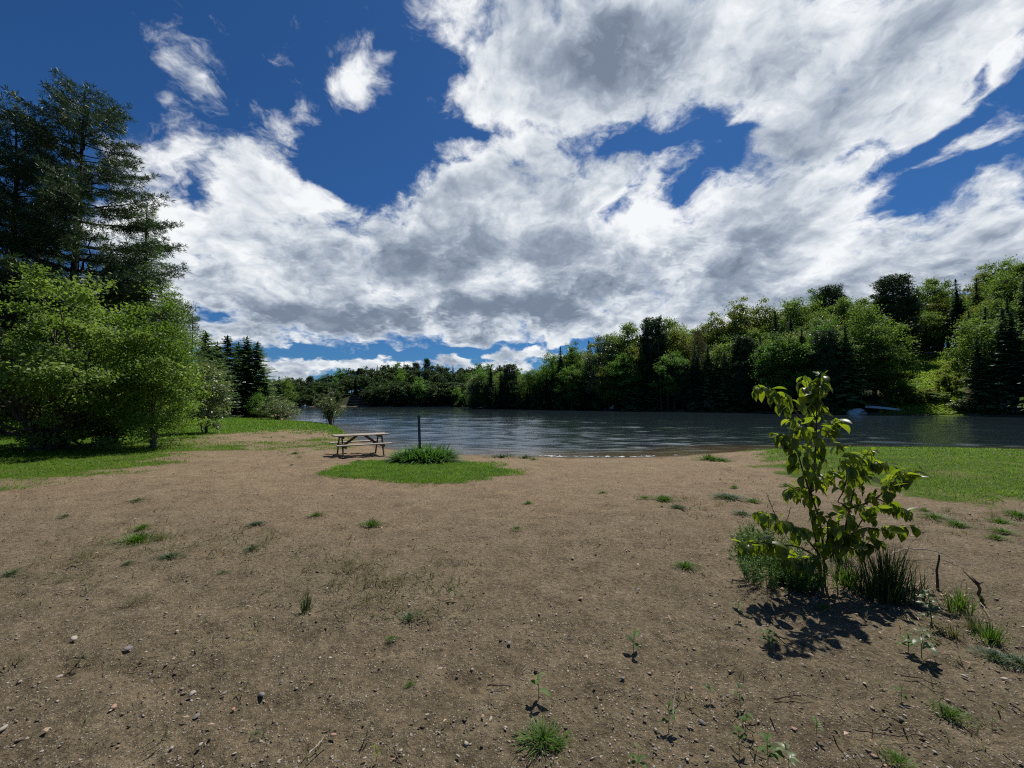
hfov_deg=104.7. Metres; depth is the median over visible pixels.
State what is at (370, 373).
leafy tree
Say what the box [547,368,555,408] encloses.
spruce tree
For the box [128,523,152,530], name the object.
grass tuft
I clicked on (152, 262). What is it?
larch tree
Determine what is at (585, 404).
spruce tree
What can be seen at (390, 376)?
leafy tree
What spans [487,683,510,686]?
twig
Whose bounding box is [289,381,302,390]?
leafy tree
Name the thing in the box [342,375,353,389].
leafy tree
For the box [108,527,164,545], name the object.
grass tuft
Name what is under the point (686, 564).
grass tuft
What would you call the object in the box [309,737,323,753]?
twig
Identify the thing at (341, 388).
leafy tree
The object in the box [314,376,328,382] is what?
leafy tree
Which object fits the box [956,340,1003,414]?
hemlock tree
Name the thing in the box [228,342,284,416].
spruce tree
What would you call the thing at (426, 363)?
pine tree
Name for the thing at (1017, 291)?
leafy tree
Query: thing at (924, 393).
shore shrub
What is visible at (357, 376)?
leafy tree
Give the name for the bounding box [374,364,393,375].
leafy tree
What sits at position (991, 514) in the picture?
grass tuft
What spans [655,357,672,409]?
spruce tree
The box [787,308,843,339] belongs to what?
leafy tree
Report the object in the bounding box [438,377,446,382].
pine tree
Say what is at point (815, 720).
seedling
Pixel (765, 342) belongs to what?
leafy tree
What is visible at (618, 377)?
leafy tree
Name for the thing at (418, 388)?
leafy tree
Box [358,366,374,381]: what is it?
leafy tree
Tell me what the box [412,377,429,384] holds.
leafy tree
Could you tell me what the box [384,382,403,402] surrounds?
leafy tree
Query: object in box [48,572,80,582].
grass tuft
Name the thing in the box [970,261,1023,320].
leafy tree
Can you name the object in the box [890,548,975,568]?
twig
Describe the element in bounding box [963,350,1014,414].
hemlock tree
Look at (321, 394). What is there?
leafy tree
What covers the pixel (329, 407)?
sparse bush
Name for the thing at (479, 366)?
leafy tree
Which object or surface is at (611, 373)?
leafy tree
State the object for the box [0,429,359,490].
lawn grass
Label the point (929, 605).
seedling
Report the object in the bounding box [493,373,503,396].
leafy tree
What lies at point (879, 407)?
upturned canoe
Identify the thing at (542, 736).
grass tuft
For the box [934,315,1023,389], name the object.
leafy tree
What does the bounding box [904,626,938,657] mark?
seedling
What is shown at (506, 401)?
spruce tree
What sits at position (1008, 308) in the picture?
spruce tree
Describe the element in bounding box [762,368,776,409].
spruce tree
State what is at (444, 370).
leafy tree
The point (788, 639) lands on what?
twig
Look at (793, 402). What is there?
hemlock tree
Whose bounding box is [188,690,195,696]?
stone
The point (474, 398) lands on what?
pine tree
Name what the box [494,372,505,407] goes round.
spruce tree
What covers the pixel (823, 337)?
pine tree
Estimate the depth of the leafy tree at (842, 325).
94.79 m
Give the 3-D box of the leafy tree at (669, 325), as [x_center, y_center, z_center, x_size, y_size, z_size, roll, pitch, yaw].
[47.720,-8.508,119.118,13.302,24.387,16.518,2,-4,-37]
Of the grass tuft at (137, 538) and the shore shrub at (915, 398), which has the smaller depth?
the grass tuft at (137, 538)
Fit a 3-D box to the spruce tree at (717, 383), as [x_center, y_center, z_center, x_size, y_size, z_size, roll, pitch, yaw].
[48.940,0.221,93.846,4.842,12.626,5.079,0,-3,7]
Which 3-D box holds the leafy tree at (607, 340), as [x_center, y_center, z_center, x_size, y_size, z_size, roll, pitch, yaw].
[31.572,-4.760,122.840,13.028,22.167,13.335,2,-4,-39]
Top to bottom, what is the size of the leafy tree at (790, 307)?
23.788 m
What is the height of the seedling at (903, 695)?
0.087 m
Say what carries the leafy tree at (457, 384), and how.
on the ground at (520, 565)
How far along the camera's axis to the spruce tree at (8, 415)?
33.52 m
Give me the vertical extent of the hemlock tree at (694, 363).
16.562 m
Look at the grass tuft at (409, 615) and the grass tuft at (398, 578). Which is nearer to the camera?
the grass tuft at (409, 615)
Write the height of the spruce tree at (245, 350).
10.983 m
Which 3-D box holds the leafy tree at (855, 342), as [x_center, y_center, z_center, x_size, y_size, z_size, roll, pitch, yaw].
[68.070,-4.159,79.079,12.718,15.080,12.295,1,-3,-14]
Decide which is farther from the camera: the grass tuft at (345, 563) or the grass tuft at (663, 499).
the grass tuft at (663, 499)
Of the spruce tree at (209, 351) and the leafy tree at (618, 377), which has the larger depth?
the leafy tree at (618, 377)
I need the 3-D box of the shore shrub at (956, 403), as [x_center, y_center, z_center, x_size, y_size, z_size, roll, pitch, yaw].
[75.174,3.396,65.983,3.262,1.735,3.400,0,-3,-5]
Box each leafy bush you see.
[0,250,217,452]
[0,362,46,430]
[58,354,162,443]
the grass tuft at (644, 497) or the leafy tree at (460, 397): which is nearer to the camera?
the grass tuft at (644, 497)
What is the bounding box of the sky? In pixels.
[0,0,1023,392]
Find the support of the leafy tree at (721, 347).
on the ground at (520, 565)
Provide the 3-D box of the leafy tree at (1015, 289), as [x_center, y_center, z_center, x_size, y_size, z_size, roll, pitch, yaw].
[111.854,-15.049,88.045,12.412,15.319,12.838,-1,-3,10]
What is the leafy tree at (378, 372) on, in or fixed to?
on the ground at (520, 565)
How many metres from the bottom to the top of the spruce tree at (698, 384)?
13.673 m
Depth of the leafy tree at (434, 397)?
248.58 m
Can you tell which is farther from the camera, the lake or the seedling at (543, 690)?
the lake
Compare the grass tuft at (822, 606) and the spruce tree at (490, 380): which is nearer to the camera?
the grass tuft at (822, 606)
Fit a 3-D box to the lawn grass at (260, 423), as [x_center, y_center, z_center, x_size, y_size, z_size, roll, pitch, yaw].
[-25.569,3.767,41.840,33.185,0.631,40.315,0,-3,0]
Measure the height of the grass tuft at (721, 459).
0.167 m
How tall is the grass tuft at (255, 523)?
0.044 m
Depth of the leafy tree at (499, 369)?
315.25 m
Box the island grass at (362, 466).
[313,459,530,487]
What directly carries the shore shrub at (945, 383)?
on the ground at (520, 565)
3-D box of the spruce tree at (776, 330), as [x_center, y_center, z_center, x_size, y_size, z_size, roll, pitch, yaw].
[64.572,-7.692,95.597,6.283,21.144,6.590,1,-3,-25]
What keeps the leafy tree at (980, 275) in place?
on the ground at (520, 565)
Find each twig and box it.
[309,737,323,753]
[393,746,402,764]
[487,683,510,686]
[774,635,802,647]
[774,694,812,699]
[855,717,938,745]
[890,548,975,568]
[901,675,945,690]
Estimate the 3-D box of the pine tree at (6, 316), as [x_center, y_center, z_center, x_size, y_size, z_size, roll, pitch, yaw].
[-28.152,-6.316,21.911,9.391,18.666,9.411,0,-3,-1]
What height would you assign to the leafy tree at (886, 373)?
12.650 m
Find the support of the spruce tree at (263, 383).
on the ground at (520, 565)
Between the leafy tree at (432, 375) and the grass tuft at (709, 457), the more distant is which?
the leafy tree at (432, 375)
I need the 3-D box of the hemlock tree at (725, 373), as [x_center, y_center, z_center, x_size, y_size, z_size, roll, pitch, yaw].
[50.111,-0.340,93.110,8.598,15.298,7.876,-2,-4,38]
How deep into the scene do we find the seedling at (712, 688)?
2.17 m
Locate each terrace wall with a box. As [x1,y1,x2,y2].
[347,403,366,405]
[348,398,363,400]
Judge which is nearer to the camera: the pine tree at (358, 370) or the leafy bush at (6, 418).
the leafy bush at (6, 418)
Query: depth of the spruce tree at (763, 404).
87.99 m
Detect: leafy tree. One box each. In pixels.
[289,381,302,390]
[291,384,306,392]
[291,398,301,403]
[293,377,306,385]
[298,395,318,404]
[300,388,317,395]
[306,380,320,388]
[312,382,328,394]
[313,393,326,401]
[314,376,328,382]
[322,374,334,381]
[324,391,342,403]
[325,382,346,394]
[328,377,339,383]
[332,368,345,380]
[335,377,353,395]
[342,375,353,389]
[343,368,359,392]
[352,375,366,391]
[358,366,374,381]
[358,375,375,390]
[359,370,378,382]
[359,389,376,406]
[362,384,380,397]
[370,369,386,384]
[371,384,390,405]
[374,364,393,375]
[375,378,392,394]
[377,372,395,382]
[378,382,390,398]
[379,368,398,380]
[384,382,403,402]
[392,361,400,376]
[392,373,404,382]
[395,369,408,377]
[396,384,415,405]
[397,381,413,403]
[400,364,411,375]
[404,374,418,383]
[405,368,419,381]
[407,380,427,406]
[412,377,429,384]
[416,367,432,378]
[422,383,444,405]
[423,383,433,402]
[428,364,441,373]
[428,373,447,384]
[430,370,439,382]
[430,382,448,396]
[436,387,458,405]
[439,366,451,375]
[441,371,452,381]
[441,381,461,398]
[448,387,466,405]
[449,371,465,381]
[452,382,463,393]
[453,376,467,390]
[455,367,467,377]
[463,366,476,374]
[463,374,486,408]
[470,370,494,406]
[471,386,489,407]
[472,363,486,374]
[481,363,497,376]
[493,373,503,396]
[495,365,509,373]
[513,370,537,403]
[525,368,550,396]
[532,350,569,394]
[552,365,587,409]
[554,341,584,372]
[562,370,588,402]
[573,333,620,396]
[589,364,624,409]
[594,334,625,373]
[594,368,624,409]
[602,322,650,401]
[604,351,648,408]
[612,343,650,394]
[646,350,693,409]
[650,343,676,382]
[653,316,690,395]
[661,322,701,368]
[683,328,697,341]
[684,336,711,366]
[691,305,734,361]
[693,342,739,397]
[701,333,739,363]
[716,296,764,359]
[733,329,769,360]
[738,296,788,342]
[747,329,808,410]
[752,339,778,373]
[760,297,813,340]
[768,330,810,379]
[778,329,841,408]
[782,297,829,333]
[782,325,807,338]
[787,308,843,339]
[793,317,856,403]
[797,316,841,338]
[799,285,830,324]
[822,296,877,333]
[829,326,889,399]
[831,317,854,331]
[837,302,921,396]
[847,297,890,344]
[849,315,892,354]
[854,336,925,398]
[893,310,930,351]
[898,277,959,350]
[903,311,955,354]
[920,295,963,352]
[923,295,953,347]
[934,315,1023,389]
[949,294,990,322]
[951,265,997,304]
[956,298,1001,341]
[969,254,1022,310]
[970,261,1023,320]
[971,298,1023,345]
[977,282,1021,323]
[1008,279,1023,320]
[1009,375,1023,409]
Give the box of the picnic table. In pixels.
[329,432,392,456]
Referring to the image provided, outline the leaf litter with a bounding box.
[43,488,1012,741]
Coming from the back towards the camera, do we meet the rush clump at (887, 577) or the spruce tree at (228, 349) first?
the spruce tree at (228, 349)
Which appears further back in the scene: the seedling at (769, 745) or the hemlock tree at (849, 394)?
the hemlock tree at (849, 394)
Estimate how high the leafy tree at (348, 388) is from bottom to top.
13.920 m
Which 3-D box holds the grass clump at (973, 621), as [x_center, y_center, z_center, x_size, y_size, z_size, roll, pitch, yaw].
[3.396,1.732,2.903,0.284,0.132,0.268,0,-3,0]
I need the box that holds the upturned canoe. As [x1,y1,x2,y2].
[865,405,901,410]
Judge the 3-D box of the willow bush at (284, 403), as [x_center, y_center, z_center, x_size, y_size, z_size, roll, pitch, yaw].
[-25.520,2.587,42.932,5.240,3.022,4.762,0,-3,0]
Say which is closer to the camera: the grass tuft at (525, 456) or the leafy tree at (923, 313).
the grass tuft at (525, 456)
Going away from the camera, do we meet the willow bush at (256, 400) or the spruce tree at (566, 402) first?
the willow bush at (256, 400)
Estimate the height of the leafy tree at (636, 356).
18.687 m
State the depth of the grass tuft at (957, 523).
5.40 m
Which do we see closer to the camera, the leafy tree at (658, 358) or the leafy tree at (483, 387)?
the leafy tree at (658, 358)
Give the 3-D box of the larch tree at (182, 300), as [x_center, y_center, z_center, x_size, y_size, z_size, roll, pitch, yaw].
[-23.459,-1.747,27.154,5.072,9.980,5.311,2,-4,-35]
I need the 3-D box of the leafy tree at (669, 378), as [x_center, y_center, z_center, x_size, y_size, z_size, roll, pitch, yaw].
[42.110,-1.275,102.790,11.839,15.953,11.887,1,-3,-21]
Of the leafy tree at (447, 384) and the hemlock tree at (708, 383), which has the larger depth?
the leafy tree at (447, 384)
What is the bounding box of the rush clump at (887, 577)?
[834,539,944,608]
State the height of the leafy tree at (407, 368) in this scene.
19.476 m
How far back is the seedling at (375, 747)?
1.82 m
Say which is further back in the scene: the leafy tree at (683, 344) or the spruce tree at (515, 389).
the spruce tree at (515, 389)
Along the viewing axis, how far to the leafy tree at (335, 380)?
296.19 m
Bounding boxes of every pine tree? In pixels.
[0,67,200,420]
[0,91,118,364]
[305,375,314,386]
[331,388,339,397]
[355,367,362,390]
[410,362,420,373]
[421,371,430,382]
[423,358,430,370]
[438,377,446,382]
[472,386,482,408]
[482,387,493,408]
[498,363,520,396]
[635,315,673,373]
[660,355,676,406]
[671,363,696,409]
[728,333,757,392]
[728,360,754,409]
[806,328,851,405]
[810,282,853,322]
[867,272,929,354]
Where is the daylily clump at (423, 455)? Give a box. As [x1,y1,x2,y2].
[378,441,470,464]
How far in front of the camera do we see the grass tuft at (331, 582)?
3.62 m
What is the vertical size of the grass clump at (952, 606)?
0.274 m
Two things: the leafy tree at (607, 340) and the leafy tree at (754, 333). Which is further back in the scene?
the leafy tree at (607, 340)
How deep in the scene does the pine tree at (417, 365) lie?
315.67 m
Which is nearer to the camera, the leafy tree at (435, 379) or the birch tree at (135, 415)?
the birch tree at (135, 415)
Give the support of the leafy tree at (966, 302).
on the ground at (520, 565)
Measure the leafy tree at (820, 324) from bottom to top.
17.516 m
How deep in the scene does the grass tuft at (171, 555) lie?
4.22 m
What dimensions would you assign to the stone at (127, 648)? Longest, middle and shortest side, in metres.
0.049 x 0.042 x 0.014 m
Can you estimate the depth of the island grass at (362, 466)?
9.89 m
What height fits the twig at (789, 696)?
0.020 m
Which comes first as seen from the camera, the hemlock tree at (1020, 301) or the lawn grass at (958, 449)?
the lawn grass at (958, 449)
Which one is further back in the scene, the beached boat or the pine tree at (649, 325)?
the pine tree at (649, 325)
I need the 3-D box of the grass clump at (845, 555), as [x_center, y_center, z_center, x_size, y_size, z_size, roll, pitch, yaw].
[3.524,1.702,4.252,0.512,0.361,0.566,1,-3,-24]
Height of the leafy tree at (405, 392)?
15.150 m
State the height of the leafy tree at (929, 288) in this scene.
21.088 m
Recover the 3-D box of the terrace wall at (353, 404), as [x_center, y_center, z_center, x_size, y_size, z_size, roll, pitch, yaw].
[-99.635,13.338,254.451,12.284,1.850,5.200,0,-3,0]
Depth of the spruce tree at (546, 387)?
128.62 m
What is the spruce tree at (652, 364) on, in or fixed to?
on the ground at (520, 565)
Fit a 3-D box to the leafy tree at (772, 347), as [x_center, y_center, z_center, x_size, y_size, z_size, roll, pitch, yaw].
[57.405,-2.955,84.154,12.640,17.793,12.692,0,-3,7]
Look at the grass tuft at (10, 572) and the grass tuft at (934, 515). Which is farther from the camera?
the grass tuft at (934, 515)
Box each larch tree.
[80,201,197,415]
[122,290,209,426]
[174,315,227,421]
[683,328,713,400]
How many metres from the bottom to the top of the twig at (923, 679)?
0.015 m
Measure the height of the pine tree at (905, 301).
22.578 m
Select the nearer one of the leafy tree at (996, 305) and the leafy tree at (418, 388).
the leafy tree at (996, 305)
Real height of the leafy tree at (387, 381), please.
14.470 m
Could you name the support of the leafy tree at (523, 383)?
on the ground at (520, 565)
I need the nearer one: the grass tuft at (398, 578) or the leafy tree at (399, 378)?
the grass tuft at (398, 578)
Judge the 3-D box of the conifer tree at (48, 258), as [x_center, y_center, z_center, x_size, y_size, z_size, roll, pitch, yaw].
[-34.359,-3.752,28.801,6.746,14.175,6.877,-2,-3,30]
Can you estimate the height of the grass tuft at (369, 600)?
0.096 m
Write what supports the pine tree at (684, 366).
on the ground at (520, 565)
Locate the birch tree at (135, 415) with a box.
[75,276,221,447]
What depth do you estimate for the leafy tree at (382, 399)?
248.87 m
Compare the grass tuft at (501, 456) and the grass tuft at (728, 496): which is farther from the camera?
the grass tuft at (501, 456)
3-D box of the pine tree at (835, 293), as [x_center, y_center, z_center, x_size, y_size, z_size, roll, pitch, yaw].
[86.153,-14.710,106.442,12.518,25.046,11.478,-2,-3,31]
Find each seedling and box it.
[372,744,380,761]
[529,672,551,699]
[624,630,639,652]
[628,742,646,767]
[661,701,677,730]
[705,682,715,701]
[731,725,746,750]
[732,682,743,704]
[738,713,753,727]
[755,732,783,761]
[760,629,778,646]
[775,742,800,767]
[812,716,823,734]
[892,687,908,702]
[894,631,917,652]
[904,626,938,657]
[916,589,943,628]
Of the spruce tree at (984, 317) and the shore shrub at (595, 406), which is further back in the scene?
the shore shrub at (595, 406)
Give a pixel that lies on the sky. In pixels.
(353, 184)
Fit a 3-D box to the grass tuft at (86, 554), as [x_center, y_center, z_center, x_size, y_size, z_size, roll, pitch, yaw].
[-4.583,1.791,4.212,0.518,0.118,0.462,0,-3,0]
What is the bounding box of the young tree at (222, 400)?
[178,358,239,432]
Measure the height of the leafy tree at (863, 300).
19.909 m
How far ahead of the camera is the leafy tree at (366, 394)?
248.99 m
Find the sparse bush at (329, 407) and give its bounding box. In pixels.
[312,383,345,424]
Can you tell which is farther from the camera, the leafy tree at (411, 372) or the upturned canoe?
the leafy tree at (411, 372)
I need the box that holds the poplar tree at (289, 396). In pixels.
[275,376,298,408]
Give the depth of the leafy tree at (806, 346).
79.13 m
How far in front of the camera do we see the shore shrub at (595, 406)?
116.10 m
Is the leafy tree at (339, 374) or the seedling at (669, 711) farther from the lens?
the leafy tree at (339, 374)
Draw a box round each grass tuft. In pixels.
[1,567,28,576]
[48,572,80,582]
[53,547,111,563]
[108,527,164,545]
[117,593,153,608]
[125,497,149,502]
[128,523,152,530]
[145,530,171,542]
[155,552,185,560]
[237,544,263,553]
[245,521,266,525]
[249,534,272,544]
[294,587,315,613]
[309,512,322,515]
[319,576,349,587]
[335,560,362,569]
[345,591,388,614]
[356,518,387,528]
[384,635,397,640]
[385,572,411,588]
[397,609,427,626]
[401,680,413,687]
[487,453,514,458]
[507,714,576,766]
[513,454,537,458]
[550,737,568,752]
[634,494,652,499]
[653,493,679,502]
[665,504,689,509]
[672,560,701,570]
[691,452,729,461]
[707,492,748,501]
[711,457,735,461]
[730,510,752,515]
[743,497,763,502]
[816,603,828,609]
[875,744,920,767]
[913,512,952,520]
[921,698,980,727]
[937,518,974,528]
[966,645,1022,670]
[979,510,1010,517]
[983,533,1013,540]
[984,527,1022,535]
[985,516,1021,524]
[992,650,1023,668]
[993,508,1023,518]
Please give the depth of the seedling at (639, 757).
1.75 m
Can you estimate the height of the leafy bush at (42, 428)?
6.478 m
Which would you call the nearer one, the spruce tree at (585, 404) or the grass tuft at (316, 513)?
the grass tuft at (316, 513)
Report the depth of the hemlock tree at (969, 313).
82.58 m
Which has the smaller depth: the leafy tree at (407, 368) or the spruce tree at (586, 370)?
the spruce tree at (586, 370)
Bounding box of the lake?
[283,407,1023,457]
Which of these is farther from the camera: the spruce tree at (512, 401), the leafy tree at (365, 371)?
the leafy tree at (365, 371)
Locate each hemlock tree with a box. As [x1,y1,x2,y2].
[512,391,523,409]
[528,386,536,409]
[532,382,544,409]
[548,364,567,409]
[568,377,584,409]
[607,366,628,410]
[619,352,644,410]
[684,346,702,405]
[691,344,725,411]
[709,351,741,411]
[721,358,746,410]
[771,339,801,411]
[825,324,880,413]
[956,311,981,365]
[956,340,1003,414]
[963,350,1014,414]
[965,307,1023,414]
[1011,279,1023,337]
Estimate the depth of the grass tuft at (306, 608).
3.13 m
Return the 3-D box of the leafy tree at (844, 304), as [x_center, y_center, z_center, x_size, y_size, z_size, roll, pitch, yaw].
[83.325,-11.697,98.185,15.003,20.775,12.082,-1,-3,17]
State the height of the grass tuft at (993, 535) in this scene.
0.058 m
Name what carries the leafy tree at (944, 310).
on the ground at (520, 565)
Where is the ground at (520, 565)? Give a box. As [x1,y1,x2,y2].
[0,347,1023,767]
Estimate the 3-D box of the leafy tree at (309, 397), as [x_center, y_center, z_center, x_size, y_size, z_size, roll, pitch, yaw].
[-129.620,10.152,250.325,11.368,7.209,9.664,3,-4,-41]
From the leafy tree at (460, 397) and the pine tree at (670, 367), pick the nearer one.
the pine tree at (670, 367)
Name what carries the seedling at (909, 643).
on the ground at (520, 565)
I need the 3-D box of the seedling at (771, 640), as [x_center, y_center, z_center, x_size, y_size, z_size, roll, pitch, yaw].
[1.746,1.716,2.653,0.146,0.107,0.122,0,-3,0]
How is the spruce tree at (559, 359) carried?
on the ground at (520, 565)
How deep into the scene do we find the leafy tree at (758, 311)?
104.61 m
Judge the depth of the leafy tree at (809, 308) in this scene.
104.01 m
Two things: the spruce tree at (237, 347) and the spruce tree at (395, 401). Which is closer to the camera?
the spruce tree at (237, 347)
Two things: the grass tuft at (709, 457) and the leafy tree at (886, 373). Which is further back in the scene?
the leafy tree at (886, 373)
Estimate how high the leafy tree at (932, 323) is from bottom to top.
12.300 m
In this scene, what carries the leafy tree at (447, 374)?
on the ground at (520, 565)
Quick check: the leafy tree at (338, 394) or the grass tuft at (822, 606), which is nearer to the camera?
the grass tuft at (822, 606)
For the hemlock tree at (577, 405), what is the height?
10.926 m
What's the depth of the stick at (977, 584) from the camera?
3.31 m
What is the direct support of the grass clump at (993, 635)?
on the ground at (520, 565)
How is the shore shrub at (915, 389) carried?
on the ground at (520, 565)
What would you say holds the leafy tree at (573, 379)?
on the ground at (520, 565)
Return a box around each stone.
[0,724,7,731]
[123,646,132,649]
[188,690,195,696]
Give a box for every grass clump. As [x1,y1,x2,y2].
[822,555,873,594]
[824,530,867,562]
[933,583,985,617]
[941,622,966,640]
[954,607,1006,632]
[968,618,1017,647]
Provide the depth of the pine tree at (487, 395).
142.72 m
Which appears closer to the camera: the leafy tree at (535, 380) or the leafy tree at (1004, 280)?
the leafy tree at (1004, 280)
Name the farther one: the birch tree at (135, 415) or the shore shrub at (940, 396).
the shore shrub at (940, 396)
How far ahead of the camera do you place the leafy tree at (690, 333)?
133.53 m
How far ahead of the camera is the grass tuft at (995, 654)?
2.55 m
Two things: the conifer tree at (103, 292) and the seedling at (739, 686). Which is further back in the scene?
the conifer tree at (103, 292)
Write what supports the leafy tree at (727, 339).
on the ground at (520, 565)
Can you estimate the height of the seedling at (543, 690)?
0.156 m
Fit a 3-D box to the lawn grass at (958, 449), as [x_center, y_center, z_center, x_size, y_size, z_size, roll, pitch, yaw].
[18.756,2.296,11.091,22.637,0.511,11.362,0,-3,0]
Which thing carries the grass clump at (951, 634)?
on the ground at (520, 565)
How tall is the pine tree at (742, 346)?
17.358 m
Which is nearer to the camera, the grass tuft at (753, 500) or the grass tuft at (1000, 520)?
the grass tuft at (1000, 520)
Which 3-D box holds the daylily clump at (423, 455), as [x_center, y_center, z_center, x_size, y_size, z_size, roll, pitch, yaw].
[-2.659,2.047,12.090,3.132,0.878,2.847,0,-3,0]
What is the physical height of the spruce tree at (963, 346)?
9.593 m
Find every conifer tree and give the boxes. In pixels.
[0,247,83,410]
[63,255,126,413]
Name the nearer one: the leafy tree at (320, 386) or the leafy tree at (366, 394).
the leafy tree at (366, 394)
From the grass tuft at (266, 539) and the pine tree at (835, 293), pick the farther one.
the pine tree at (835, 293)
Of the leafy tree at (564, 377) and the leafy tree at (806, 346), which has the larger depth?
the leafy tree at (564, 377)
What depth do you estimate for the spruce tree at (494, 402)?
141.50 m
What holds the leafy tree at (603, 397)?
on the ground at (520, 565)
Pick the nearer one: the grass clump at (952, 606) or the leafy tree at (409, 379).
the grass clump at (952, 606)
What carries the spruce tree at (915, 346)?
on the ground at (520, 565)
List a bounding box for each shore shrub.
[590,402,601,409]
[703,396,721,410]
[871,398,889,406]
[895,384,919,395]
[897,395,927,403]
[907,388,936,398]
[928,392,952,401]
[930,373,965,392]
[934,361,966,380]
[945,400,969,408]
[989,396,1023,414]
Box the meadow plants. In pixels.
[878,353,958,414]
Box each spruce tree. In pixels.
[0,253,56,422]
[53,263,96,385]
[182,330,239,418]
[194,341,247,416]
[212,335,245,414]
[226,336,268,415]
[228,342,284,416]
[229,343,241,411]
[239,367,279,417]
[271,377,283,408]
[351,376,359,393]
[392,383,399,406]
[469,389,476,408]
[482,365,495,408]
[491,385,498,408]
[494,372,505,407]
[498,390,503,408]
[502,383,510,408]
[508,388,516,408]
[511,374,519,407]
[522,389,530,408]
[539,374,552,409]
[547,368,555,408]
[554,346,564,407]
[560,380,570,408]
[580,379,590,409]
[584,341,597,404]
[585,368,598,408]
[591,365,613,410]
[643,355,659,394]
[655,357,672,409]
[689,356,706,410]
[709,359,728,411]
[739,355,763,411]
[748,335,771,410]
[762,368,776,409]
[768,310,781,390]
[783,314,797,343]
[787,329,824,411]
[822,364,846,408]
[904,321,924,355]
[939,279,968,349]
[952,324,974,366]
[968,278,984,316]
[978,307,995,362]
[983,310,1023,413]
[999,297,1023,350]
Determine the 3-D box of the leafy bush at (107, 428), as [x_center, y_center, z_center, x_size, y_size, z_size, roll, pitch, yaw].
[-15.970,0.577,15.841,3.023,3.942,3.644,1,-3,-23]
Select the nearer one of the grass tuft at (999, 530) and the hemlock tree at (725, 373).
the grass tuft at (999, 530)
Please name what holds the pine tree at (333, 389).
on the ground at (520, 565)
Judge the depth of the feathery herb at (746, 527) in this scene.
4.35 m
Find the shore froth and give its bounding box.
[540,455,654,456]
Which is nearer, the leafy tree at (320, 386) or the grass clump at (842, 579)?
the grass clump at (842, 579)
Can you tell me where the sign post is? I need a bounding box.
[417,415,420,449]
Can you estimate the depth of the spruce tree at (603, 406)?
115.99 m
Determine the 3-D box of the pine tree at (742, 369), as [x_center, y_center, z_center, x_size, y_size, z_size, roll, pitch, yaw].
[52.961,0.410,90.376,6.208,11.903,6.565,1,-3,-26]
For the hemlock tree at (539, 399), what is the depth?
130.61 m
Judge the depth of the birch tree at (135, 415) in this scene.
14.49 m
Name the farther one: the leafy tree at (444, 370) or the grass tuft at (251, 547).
the leafy tree at (444, 370)
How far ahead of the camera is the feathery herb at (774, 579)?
3.58 m
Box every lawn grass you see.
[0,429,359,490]
[4,415,348,437]
[736,446,1023,509]
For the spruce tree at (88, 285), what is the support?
on the ground at (520, 565)
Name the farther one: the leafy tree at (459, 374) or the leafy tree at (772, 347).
the leafy tree at (459, 374)
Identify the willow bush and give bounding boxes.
[243,388,270,417]
[252,396,302,419]
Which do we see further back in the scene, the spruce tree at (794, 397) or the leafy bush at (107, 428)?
the spruce tree at (794, 397)
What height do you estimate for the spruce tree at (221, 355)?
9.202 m
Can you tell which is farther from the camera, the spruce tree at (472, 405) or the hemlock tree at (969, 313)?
the spruce tree at (472, 405)
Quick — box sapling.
[731,370,929,585]
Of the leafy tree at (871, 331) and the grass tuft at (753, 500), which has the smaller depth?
the grass tuft at (753, 500)
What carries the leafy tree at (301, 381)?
on the ground at (520, 565)
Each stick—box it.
[935,554,939,589]
[963,571,985,604]
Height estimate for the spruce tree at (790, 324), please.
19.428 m
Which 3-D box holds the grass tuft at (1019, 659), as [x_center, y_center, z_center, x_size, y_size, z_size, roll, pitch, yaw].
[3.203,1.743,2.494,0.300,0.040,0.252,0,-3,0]
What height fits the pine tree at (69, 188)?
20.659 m
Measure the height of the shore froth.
0.035 m
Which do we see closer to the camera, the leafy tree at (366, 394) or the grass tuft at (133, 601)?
the grass tuft at (133, 601)
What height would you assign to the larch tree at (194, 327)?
9.788 m
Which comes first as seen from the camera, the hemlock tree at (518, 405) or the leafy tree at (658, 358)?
the leafy tree at (658, 358)
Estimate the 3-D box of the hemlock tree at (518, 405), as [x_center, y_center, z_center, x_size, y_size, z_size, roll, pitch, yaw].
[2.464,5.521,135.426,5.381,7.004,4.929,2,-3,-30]
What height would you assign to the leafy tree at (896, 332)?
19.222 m
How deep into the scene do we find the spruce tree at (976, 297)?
97.62 m
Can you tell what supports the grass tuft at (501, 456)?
on the ground at (520, 565)
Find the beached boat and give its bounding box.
[846,408,866,414]
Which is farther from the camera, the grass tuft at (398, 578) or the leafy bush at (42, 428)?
the leafy bush at (42, 428)
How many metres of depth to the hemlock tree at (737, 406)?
91.35 m
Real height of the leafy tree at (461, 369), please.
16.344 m
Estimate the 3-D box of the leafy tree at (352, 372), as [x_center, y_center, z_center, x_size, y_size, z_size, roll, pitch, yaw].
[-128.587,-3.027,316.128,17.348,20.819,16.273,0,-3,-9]
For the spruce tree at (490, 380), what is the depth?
145.53 m
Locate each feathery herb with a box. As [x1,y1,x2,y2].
[724,509,825,590]
[731,517,776,558]
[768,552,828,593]
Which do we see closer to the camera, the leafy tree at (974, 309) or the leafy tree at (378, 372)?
the leafy tree at (974, 309)
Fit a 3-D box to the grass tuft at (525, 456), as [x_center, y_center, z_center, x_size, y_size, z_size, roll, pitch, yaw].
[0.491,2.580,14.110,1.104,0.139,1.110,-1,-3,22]
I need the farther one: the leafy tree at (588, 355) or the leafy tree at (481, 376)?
the leafy tree at (481, 376)
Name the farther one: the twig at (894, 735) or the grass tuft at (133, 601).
the grass tuft at (133, 601)

